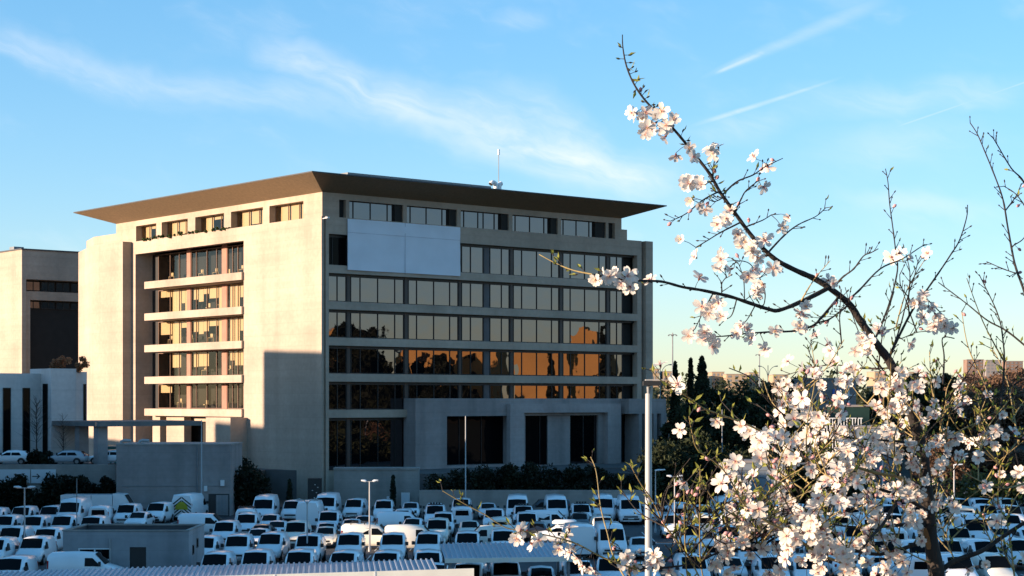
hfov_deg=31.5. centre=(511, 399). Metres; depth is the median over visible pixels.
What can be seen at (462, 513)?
panel van
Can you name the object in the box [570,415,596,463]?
window
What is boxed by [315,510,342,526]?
panel van
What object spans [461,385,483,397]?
window
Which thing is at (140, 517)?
parked car
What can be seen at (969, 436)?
brown bush
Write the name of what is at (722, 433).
thin pole
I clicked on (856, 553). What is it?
panel van
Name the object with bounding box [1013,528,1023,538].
parked car
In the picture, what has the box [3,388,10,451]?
window
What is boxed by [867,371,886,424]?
distant block
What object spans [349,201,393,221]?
window
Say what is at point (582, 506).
panel van
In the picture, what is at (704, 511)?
panel van
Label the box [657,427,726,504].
dark hedge
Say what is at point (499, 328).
window
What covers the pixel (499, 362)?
window
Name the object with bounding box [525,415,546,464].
window
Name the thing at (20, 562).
panel van
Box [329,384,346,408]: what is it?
window
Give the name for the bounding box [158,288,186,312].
window
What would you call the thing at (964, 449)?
brown bush
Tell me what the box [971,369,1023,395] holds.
bare wood tree
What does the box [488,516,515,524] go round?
panel van
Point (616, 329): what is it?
window
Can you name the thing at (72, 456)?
parked car
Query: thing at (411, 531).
panel van
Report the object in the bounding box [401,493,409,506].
utility cabinet
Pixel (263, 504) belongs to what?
panel van
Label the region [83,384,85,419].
window
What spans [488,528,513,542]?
panel van
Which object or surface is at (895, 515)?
panel van
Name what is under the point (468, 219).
window
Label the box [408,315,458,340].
window
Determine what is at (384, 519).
panel van
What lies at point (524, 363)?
window
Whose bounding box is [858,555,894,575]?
parked car
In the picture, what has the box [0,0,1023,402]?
sky
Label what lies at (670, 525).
panel van
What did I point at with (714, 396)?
dark tree
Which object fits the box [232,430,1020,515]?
ground
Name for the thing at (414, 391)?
window
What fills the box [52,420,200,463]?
entrance canopy
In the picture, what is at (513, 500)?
panel van
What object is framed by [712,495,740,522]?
panel van
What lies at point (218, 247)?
window
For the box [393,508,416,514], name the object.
parked car
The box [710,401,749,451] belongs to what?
dark tree
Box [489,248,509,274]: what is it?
window
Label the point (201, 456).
thin pole
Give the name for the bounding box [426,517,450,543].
panel van
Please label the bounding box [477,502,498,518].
parked car
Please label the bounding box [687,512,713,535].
panel van
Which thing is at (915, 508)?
panel van
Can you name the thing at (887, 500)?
panel van
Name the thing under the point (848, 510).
panel van
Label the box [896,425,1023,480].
hillside
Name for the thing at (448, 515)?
panel van
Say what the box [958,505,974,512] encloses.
panel van
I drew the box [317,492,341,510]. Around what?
panel van
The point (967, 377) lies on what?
bare wood tree
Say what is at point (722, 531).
panel van
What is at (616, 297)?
window
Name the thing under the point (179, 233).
planter hedge
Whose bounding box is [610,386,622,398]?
window
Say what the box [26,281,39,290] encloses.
window
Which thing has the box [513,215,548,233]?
window
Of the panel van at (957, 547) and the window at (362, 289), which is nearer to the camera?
the panel van at (957, 547)
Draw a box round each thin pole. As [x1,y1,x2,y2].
[76,478,76,525]
[201,420,201,492]
[465,416,465,497]
[722,410,722,451]
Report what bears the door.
in the hut
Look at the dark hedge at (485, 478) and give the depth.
177.58 m
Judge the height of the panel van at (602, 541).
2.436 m
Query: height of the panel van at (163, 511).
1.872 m
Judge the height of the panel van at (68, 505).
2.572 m
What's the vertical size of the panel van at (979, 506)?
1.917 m
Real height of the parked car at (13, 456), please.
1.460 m
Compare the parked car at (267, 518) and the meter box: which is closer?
the parked car at (267, 518)
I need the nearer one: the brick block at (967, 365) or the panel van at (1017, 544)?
the panel van at (1017, 544)
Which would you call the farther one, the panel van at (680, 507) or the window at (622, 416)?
the window at (622, 416)
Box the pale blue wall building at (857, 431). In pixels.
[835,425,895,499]
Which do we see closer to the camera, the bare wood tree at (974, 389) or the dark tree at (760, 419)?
the dark tree at (760, 419)
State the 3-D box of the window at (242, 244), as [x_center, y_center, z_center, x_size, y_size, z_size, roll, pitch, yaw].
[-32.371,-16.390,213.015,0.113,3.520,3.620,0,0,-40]
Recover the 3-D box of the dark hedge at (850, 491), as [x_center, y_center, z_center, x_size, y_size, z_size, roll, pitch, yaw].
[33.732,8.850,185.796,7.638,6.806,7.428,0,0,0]
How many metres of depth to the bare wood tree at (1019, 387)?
295.34 m
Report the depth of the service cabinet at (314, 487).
181.00 m
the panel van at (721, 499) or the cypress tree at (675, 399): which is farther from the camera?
the cypress tree at (675, 399)
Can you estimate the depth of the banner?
201.84 m
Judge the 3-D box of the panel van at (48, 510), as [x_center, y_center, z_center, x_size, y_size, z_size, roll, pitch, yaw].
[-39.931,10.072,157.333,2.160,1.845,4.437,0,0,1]
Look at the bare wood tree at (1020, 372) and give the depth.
317.26 m
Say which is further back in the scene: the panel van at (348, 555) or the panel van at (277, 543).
the panel van at (277, 543)
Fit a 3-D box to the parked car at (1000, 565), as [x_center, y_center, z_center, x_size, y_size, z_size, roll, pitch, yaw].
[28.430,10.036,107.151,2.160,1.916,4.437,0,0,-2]
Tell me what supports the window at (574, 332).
in the office building at (268, 329)
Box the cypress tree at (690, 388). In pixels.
[684,357,694,406]
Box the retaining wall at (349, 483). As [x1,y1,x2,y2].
[333,467,419,507]
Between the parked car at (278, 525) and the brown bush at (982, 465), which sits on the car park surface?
the parked car at (278, 525)
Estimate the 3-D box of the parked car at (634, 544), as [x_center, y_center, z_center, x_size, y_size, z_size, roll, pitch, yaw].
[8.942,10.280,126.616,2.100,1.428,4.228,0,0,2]
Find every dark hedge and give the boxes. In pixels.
[0,471,115,511]
[423,461,640,489]
[630,437,705,505]
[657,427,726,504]
[701,440,742,503]
[713,444,787,497]
[769,444,814,503]
[793,445,833,503]
[803,454,878,506]
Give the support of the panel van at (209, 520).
on the car park surface
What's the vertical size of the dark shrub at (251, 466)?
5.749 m
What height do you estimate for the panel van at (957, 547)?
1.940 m
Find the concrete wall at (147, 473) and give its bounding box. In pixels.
[115,442,242,515]
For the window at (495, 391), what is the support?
in the office building at (268, 329)
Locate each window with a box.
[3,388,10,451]
[23,388,29,451]
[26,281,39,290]
[30,301,39,308]
[41,282,54,291]
[41,302,54,308]
[42,384,47,453]
[56,283,69,291]
[56,302,69,309]
[71,283,77,292]
[71,303,77,309]
[78,548,108,559]
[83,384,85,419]
[142,225,155,237]
[158,251,186,279]
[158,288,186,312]
[158,320,186,344]
[158,352,186,376]
[158,384,186,407]
[168,220,187,235]
[191,247,221,276]
[191,285,221,309]
[191,318,221,342]
[191,351,217,375]
[191,384,221,408]
[201,215,222,230]
[227,244,243,272]
[227,283,243,306]
[227,316,243,340]
[227,350,243,374]
[227,383,243,408]
[237,209,262,226]
[276,203,302,221]
[329,237,346,265]
[329,276,346,301]
[329,312,346,337]
[329,348,346,372]
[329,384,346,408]
[329,420,346,469]
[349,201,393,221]
[350,277,403,303]
[350,313,403,338]
[350,348,403,373]
[350,384,403,408]
[350,419,403,466]
[407,206,447,225]
[408,280,458,305]
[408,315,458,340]
[408,350,458,374]
[408,384,458,397]
[447,416,502,464]
[461,211,499,229]
[461,246,483,273]
[461,283,483,307]
[461,317,483,340]
[461,351,483,374]
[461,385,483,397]
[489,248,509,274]
[489,284,509,308]
[489,318,509,341]
[489,351,509,374]
[489,385,509,397]
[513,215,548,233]
[513,249,558,277]
[513,285,558,310]
[513,319,558,342]
[513,352,558,375]
[513,385,558,397]
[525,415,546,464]
[561,219,593,236]
[563,253,605,280]
[563,288,605,312]
[563,321,605,344]
[563,353,605,375]
[563,386,605,397]
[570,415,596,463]
[610,256,622,271]
[610,291,622,312]
[610,322,622,344]
[610,354,622,376]
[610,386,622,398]
[621,415,624,461]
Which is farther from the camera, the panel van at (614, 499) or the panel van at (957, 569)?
the panel van at (614, 499)
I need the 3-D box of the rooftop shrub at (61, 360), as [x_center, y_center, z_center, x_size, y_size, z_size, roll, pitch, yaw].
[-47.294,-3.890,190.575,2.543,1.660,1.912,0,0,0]
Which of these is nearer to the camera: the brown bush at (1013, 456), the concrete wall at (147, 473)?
the concrete wall at (147, 473)
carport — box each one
[0,558,473,575]
[440,541,572,575]
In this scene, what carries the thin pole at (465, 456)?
on the ground
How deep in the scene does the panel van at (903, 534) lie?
128.24 m
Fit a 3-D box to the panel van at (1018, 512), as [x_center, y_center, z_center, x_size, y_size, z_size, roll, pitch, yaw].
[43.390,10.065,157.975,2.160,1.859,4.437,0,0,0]
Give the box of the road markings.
[60,521,1021,574]
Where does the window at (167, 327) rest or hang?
in the office building at (268, 329)
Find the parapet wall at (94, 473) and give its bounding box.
[0,464,115,506]
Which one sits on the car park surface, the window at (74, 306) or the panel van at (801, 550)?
the panel van at (801, 550)
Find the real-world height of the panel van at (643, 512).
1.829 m
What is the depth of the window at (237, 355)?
213.05 m
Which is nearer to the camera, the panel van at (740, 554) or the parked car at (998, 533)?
the panel van at (740, 554)
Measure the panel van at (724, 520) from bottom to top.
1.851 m
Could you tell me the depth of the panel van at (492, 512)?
152.57 m
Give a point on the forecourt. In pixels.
(279, 478)
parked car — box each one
[0,450,29,463]
[48,450,88,463]
[87,450,115,463]
[124,511,154,523]
[247,524,276,531]
[248,528,270,547]
[261,514,283,523]
[268,520,286,530]
[311,526,339,547]
[313,522,339,530]
[338,518,361,533]
[355,515,376,523]
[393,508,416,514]
[399,502,421,517]
[399,517,426,525]
[434,562,448,568]
[456,520,482,531]
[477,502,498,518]
[525,521,549,540]
[525,565,559,575]
[531,519,575,542]
[567,512,591,522]
[626,536,655,556]
[627,561,662,575]
[662,502,691,512]
[712,556,748,575]
[822,555,861,575]
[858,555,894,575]
[971,552,1017,575]
[990,527,1015,540]
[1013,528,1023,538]
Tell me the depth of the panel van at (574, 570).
102.81 m
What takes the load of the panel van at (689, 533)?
on the car park surface
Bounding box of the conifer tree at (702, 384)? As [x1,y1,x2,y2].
[692,355,714,433]
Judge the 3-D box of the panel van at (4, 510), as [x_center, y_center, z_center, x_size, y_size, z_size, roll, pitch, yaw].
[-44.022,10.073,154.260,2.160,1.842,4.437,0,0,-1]
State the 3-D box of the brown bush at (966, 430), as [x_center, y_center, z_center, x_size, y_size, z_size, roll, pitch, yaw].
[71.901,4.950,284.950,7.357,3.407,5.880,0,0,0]
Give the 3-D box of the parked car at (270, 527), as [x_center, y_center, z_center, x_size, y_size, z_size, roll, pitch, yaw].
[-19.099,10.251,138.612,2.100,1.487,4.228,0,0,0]
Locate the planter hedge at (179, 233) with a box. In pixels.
[141,227,229,241]
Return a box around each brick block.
[963,359,983,380]
[1001,361,1023,377]
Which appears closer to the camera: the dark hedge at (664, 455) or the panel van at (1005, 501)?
the panel van at (1005, 501)
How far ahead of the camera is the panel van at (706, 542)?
117.86 m
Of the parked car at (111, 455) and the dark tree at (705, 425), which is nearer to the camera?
the parked car at (111, 455)
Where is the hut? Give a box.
[62,524,204,567]
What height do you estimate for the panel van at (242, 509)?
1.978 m
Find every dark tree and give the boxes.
[658,405,689,446]
[682,396,718,449]
[710,387,740,443]
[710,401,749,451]
[719,380,766,441]
[739,402,777,455]
[755,382,787,427]
[769,406,811,450]
[776,376,801,403]
[792,409,836,452]
[865,380,906,437]
[889,373,940,459]
[922,373,965,455]
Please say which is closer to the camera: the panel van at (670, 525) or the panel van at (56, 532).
the panel van at (56, 532)
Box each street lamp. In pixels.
[14,486,34,537]
[296,498,317,542]
[361,479,377,551]
[642,379,664,575]
[654,469,664,532]
[655,364,671,398]
[667,475,682,542]
[953,464,962,498]
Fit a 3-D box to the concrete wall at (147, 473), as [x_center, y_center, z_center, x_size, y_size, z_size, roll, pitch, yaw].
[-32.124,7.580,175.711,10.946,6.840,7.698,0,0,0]
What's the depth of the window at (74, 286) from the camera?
262.57 m
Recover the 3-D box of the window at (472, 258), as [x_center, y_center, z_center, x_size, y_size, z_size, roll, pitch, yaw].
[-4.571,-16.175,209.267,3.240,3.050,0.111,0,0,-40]
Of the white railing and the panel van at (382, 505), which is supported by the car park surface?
the panel van at (382, 505)
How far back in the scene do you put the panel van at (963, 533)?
129.69 m
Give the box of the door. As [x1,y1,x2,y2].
[130,547,145,567]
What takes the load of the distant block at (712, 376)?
on the ground
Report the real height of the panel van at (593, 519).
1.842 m
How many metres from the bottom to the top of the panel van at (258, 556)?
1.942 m
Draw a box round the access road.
[2,463,115,463]
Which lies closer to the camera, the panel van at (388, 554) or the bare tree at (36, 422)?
the panel van at (388, 554)
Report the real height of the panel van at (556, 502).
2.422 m
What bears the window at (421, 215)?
in the office building at (268, 329)
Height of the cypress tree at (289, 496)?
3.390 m
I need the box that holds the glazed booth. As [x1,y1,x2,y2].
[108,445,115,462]
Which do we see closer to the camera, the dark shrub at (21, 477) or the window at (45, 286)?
the dark shrub at (21, 477)
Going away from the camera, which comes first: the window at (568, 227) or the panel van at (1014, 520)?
the panel van at (1014, 520)
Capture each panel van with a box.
[0,507,10,514]
[0,514,23,530]
[0,525,34,542]
[0,536,19,558]
[0,554,37,571]
[8,505,39,516]
[15,535,56,564]
[18,514,51,531]
[34,526,65,551]
[36,505,59,519]
[47,551,124,570]
[48,514,81,528]
[55,496,91,518]
[77,515,110,525]
[88,505,114,523]
[113,503,142,523]
[144,501,173,523]
[172,492,208,519]
[177,513,221,533]
[196,550,236,565]
[204,534,224,553]
[209,520,241,540]
[221,533,254,560]
[234,506,260,519]
[236,512,261,532]
[237,548,275,564]
[252,494,279,516]
[254,531,289,560]
[280,499,301,518]
[281,520,311,544]
[281,548,317,563]
[291,532,325,562]
[296,499,327,525]
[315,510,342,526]
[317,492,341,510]
[327,549,364,562]
[333,531,365,558]
[341,521,384,545]
[342,498,367,519]
[371,549,403,560]
[372,499,394,518]
[377,511,416,526]
[377,531,407,559]
[385,524,445,547]
[412,531,443,559]
[414,548,443,562]
[423,502,445,521]
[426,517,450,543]
[433,511,455,536]
[449,497,472,510]
[450,504,474,523]
[451,530,482,543]
[454,563,487,575]
[474,525,516,542]
[481,507,506,524]
[487,562,524,575]
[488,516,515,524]
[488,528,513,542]
[503,493,527,518]
[511,503,532,521]
[514,511,540,533]
[526,510,565,527]
[543,494,570,518]
[558,522,595,557]
[559,556,597,575]
[569,501,593,516]
[589,515,612,525]
[590,493,616,520]
[593,554,626,575]
[594,520,629,558]
[613,498,616,516]
[616,494,643,524]
[641,502,665,523]
[659,513,686,537]
[665,503,690,519]
[672,552,710,575]
[676,523,705,551]
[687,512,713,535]
[691,504,716,524]
[693,538,724,563]
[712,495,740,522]
[712,524,739,540]
[719,514,739,531]
[734,540,758,565]
[751,553,791,575]
[764,537,798,554]
[786,553,826,575]
[798,539,830,561]
[818,527,842,538]
[822,512,850,526]
[833,539,864,556]
[834,506,859,516]
[837,524,864,539]
[851,512,885,529]
[857,498,883,509]
[862,538,896,559]
[879,504,902,513]
[879,527,908,539]
[884,498,905,505]
[884,513,901,522]
[894,553,927,575]
[897,539,924,554]
[898,504,919,512]
[901,512,938,530]
[907,527,942,538]
[935,506,949,514]
[937,513,949,525]
[937,525,974,541]
[938,537,966,554]
[941,552,978,575]
[944,498,970,506]
[949,511,992,539]
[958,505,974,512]
[960,538,1002,553]
[968,497,991,504]
[971,503,1000,521]
[991,497,1020,506]
[992,513,1023,529]
[996,504,1023,521]
[996,537,1023,565]
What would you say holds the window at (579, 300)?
in the office building at (268, 329)
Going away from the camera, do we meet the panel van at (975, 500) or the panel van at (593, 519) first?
the panel van at (593, 519)
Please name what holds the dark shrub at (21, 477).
on the ground
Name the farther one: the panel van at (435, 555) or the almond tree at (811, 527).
the panel van at (435, 555)
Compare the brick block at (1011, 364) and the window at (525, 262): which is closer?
the window at (525, 262)
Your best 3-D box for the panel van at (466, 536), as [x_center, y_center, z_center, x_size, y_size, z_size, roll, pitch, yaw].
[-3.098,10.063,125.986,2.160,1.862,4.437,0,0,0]
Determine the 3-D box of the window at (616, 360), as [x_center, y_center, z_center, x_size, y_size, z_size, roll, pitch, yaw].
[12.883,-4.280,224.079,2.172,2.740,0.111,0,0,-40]
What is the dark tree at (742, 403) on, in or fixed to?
on the ground
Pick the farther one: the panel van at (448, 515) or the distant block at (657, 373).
the distant block at (657, 373)
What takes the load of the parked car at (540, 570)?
on the car park surface
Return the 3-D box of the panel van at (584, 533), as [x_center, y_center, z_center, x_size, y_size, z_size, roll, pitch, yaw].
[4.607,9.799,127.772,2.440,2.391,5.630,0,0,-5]
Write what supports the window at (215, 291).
in the office building at (268, 329)
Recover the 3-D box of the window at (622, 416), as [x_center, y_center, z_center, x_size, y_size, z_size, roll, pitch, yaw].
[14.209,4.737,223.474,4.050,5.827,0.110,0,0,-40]
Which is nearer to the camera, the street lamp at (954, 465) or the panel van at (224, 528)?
the panel van at (224, 528)
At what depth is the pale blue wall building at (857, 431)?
196.00 m
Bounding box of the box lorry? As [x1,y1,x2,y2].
[60,493,133,509]
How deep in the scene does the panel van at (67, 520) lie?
142.24 m
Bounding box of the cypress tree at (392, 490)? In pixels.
[389,475,396,505]
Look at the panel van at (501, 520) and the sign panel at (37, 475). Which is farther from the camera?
the sign panel at (37, 475)
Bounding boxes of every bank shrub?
[905,433,970,500]
[940,466,1013,500]
[985,470,1023,506]
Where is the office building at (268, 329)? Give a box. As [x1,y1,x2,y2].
[73,149,666,499]
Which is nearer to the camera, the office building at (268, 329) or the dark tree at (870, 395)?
the office building at (268, 329)
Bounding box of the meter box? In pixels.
[220,480,224,485]
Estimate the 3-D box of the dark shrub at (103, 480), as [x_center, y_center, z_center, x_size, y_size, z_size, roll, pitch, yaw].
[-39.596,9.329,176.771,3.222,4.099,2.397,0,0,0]
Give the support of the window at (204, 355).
in the office building at (268, 329)
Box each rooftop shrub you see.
[49,355,71,368]
[75,356,89,372]
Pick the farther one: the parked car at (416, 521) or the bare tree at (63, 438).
the bare tree at (63, 438)
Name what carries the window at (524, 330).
in the office building at (268, 329)
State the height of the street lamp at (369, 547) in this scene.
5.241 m
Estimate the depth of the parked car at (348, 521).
145.42 m
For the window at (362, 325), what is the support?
in the office building at (268, 329)
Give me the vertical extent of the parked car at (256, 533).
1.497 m
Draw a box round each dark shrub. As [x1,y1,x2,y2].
[1,473,28,506]
[26,448,54,463]
[70,474,91,492]
[99,475,109,492]
[234,465,271,511]
[242,456,263,504]
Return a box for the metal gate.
[208,494,228,515]
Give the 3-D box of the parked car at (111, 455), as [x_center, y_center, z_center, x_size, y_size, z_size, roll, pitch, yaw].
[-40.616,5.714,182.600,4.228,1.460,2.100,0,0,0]
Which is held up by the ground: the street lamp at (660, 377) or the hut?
the street lamp at (660, 377)
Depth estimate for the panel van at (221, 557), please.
108.65 m
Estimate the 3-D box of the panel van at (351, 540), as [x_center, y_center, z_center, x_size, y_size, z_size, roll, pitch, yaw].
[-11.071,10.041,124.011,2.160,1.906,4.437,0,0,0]
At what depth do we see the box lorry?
167.20 m
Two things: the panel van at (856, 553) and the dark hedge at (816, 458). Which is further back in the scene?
the dark hedge at (816, 458)
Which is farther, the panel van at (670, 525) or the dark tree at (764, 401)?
the dark tree at (764, 401)
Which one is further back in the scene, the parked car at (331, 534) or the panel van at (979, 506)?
the panel van at (979, 506)
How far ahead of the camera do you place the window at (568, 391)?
220.62 m
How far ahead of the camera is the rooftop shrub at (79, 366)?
190.68 m
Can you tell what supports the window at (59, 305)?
in the tan building at (38, 308)
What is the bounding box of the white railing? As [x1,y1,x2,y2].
[826,418,862,452]
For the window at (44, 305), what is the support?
in the tan building at (38, 308)
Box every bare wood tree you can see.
[941,378,988,408]
[954,398,1016,433]
[959,370,985,383]
[962,385,1012,401]
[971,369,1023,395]
[975,385,1023,426]
[981,384,1023,395]
[986,366,1023,385]
[1012,388,1023,419]
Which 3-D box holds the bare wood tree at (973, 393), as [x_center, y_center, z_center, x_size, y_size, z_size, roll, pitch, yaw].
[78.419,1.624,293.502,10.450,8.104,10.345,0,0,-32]
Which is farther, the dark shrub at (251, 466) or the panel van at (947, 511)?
the dark shrub at (251, 466)
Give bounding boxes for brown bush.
[930,453,977,472]
[947,451,994,472]
[951,442,984,454]
[960,434,1002,449]
[964,423,976,436]
[966,450,1012,471]
[974,431,1021,446]
[982,420,1011,427]
[988,449,1023,469]
[997,427,1023,446]
[1005,448,1023,468]
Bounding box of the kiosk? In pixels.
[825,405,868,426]
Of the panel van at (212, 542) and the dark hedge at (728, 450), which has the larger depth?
the dark hedge at (728, 450)
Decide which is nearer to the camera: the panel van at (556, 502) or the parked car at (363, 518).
the parked car at (363, 518)
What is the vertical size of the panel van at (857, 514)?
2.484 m
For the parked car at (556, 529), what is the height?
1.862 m
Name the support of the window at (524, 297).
in the office building at (268, 329)
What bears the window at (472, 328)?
in the office building at (268, 329)
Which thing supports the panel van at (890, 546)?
on the car park surface
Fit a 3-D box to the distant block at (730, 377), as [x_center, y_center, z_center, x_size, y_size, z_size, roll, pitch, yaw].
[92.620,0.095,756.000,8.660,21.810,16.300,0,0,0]
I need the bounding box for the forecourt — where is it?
[89,462,640,499]
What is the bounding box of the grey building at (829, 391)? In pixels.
[793,378,855,429]
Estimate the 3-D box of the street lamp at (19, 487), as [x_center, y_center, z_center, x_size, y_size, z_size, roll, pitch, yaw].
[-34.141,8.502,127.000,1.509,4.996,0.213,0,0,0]
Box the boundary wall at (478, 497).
[419,490,644,512]
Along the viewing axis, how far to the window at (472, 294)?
209.39 m
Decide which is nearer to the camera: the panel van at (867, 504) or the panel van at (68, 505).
the panel van at (68, 505)
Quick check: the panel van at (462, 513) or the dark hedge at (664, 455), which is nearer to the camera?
the panel van at (462, 513)
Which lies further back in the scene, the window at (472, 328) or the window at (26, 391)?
the window at (472, 328)
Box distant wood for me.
[653,369,955,431]
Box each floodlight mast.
[668,333,676,374]
[755,354,762,386]
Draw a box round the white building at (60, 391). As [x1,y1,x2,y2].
[0,368,86,462]
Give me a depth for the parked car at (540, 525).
140.59 m
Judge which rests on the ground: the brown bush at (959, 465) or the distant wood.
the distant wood
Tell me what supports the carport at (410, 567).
on the car park surface
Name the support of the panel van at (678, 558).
on the car park surface
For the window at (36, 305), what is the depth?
258.56 m
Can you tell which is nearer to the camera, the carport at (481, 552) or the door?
the carport at (481, 552)
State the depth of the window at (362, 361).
200.58 m
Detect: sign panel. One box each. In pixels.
[0,469,29,482]
[31,469,55,482]
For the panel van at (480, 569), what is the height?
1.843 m
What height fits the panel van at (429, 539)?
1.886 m
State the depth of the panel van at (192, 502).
164.70 m
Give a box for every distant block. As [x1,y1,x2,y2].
[653,368,659,395]
[661,371,671,421]
[708,372,723,402]
[723,374,746,392]
[744,372,758,390]
[768,374,787,401]
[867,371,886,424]
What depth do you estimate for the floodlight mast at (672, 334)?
419.85 m
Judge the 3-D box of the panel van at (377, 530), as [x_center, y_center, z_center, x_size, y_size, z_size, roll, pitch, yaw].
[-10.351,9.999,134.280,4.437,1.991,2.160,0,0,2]
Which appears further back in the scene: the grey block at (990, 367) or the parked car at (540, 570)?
the grey block at (990, 367)
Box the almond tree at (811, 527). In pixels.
[437,35,1023,575]
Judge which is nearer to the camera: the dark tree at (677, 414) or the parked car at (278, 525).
the parked car at (278, 525)
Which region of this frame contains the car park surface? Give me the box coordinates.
[38,516,1023,575]
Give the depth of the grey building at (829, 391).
250.00 m
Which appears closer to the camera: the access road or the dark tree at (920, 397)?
the access road
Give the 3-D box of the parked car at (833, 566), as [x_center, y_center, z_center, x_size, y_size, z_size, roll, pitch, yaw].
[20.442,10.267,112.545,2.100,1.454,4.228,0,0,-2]
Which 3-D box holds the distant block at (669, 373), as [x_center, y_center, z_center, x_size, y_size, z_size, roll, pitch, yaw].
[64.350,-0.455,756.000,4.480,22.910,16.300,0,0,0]
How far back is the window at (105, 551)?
110.69 m
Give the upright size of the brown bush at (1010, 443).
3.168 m
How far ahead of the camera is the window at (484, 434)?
208.42 m
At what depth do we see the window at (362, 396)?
200.58 m
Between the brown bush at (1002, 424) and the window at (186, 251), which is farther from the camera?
the brown bush at (1002, 424)
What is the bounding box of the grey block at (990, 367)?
[983,360,1001,377]
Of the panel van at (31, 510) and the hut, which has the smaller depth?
the hut
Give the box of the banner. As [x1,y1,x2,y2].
[347,219,460,275]
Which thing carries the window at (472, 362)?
in the office building at (268, 329)
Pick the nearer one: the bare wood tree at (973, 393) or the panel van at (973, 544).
the panel van at (973, 544)
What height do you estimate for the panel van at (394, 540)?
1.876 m
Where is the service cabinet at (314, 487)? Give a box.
[308,478,321,498]
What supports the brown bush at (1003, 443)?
on the hillside
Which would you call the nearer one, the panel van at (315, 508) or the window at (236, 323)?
the panel van at (315, 508)
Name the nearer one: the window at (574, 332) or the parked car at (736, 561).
the parked car at (736, 561)
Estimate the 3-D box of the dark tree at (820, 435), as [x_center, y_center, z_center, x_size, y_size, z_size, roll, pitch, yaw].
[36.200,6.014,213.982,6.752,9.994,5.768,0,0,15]
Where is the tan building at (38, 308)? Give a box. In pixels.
[0,247,78,372]
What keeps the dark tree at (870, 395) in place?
on the ground
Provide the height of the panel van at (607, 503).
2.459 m
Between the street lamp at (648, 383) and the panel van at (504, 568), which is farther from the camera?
the panel van at (504, 568)
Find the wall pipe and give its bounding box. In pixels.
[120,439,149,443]
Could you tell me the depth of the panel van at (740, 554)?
117.98 m
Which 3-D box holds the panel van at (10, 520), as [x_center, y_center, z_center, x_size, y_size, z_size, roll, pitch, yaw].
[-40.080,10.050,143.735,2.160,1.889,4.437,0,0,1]
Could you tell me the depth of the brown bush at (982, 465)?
249.97 m
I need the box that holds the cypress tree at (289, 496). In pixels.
[286,478,292,499]
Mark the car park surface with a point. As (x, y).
(634, 529)
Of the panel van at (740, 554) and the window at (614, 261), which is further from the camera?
the window at (614, 261)
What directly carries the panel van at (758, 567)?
on the car park surface
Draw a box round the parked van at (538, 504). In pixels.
[532,499,569,512]
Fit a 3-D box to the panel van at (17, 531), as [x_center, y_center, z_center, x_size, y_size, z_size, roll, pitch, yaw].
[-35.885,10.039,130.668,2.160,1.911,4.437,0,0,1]
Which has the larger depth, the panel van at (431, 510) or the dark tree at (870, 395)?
the dark tree at (870, 395)
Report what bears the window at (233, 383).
in the office building at (268, 329)
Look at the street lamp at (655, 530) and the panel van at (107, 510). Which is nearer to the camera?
the street lamp at (655, 530)
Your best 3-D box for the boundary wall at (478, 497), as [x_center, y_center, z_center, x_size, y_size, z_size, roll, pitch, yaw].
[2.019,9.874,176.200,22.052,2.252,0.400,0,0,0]
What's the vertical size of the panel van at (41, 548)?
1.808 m
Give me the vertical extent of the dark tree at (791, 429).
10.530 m
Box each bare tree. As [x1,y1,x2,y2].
[16,395,49,448]
[53,413,72,463]
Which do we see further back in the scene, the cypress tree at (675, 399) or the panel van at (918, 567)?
the cypress tree at (675, 399)
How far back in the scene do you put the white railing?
209.97 m
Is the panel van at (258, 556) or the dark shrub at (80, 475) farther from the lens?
the dark shrub at (80, 475)
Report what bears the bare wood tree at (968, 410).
on the hillside
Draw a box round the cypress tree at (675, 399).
[669,361,680,438]
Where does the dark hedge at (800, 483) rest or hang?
on the ground
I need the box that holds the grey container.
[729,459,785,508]
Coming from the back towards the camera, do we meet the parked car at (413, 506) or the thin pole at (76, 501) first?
the parked car at (413, 506)
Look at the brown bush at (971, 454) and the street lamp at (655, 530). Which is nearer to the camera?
the street lamp at (655, 530)
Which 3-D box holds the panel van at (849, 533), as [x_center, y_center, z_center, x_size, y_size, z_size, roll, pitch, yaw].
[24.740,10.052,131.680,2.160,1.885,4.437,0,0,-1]
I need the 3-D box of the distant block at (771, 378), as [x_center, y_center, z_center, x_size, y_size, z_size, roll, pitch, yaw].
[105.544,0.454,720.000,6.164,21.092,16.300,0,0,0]
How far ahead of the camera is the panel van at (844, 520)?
145.29 m
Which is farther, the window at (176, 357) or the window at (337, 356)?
the window at (176, 357)
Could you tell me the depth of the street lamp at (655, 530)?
149.95 m
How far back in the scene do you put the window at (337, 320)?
197.26 m

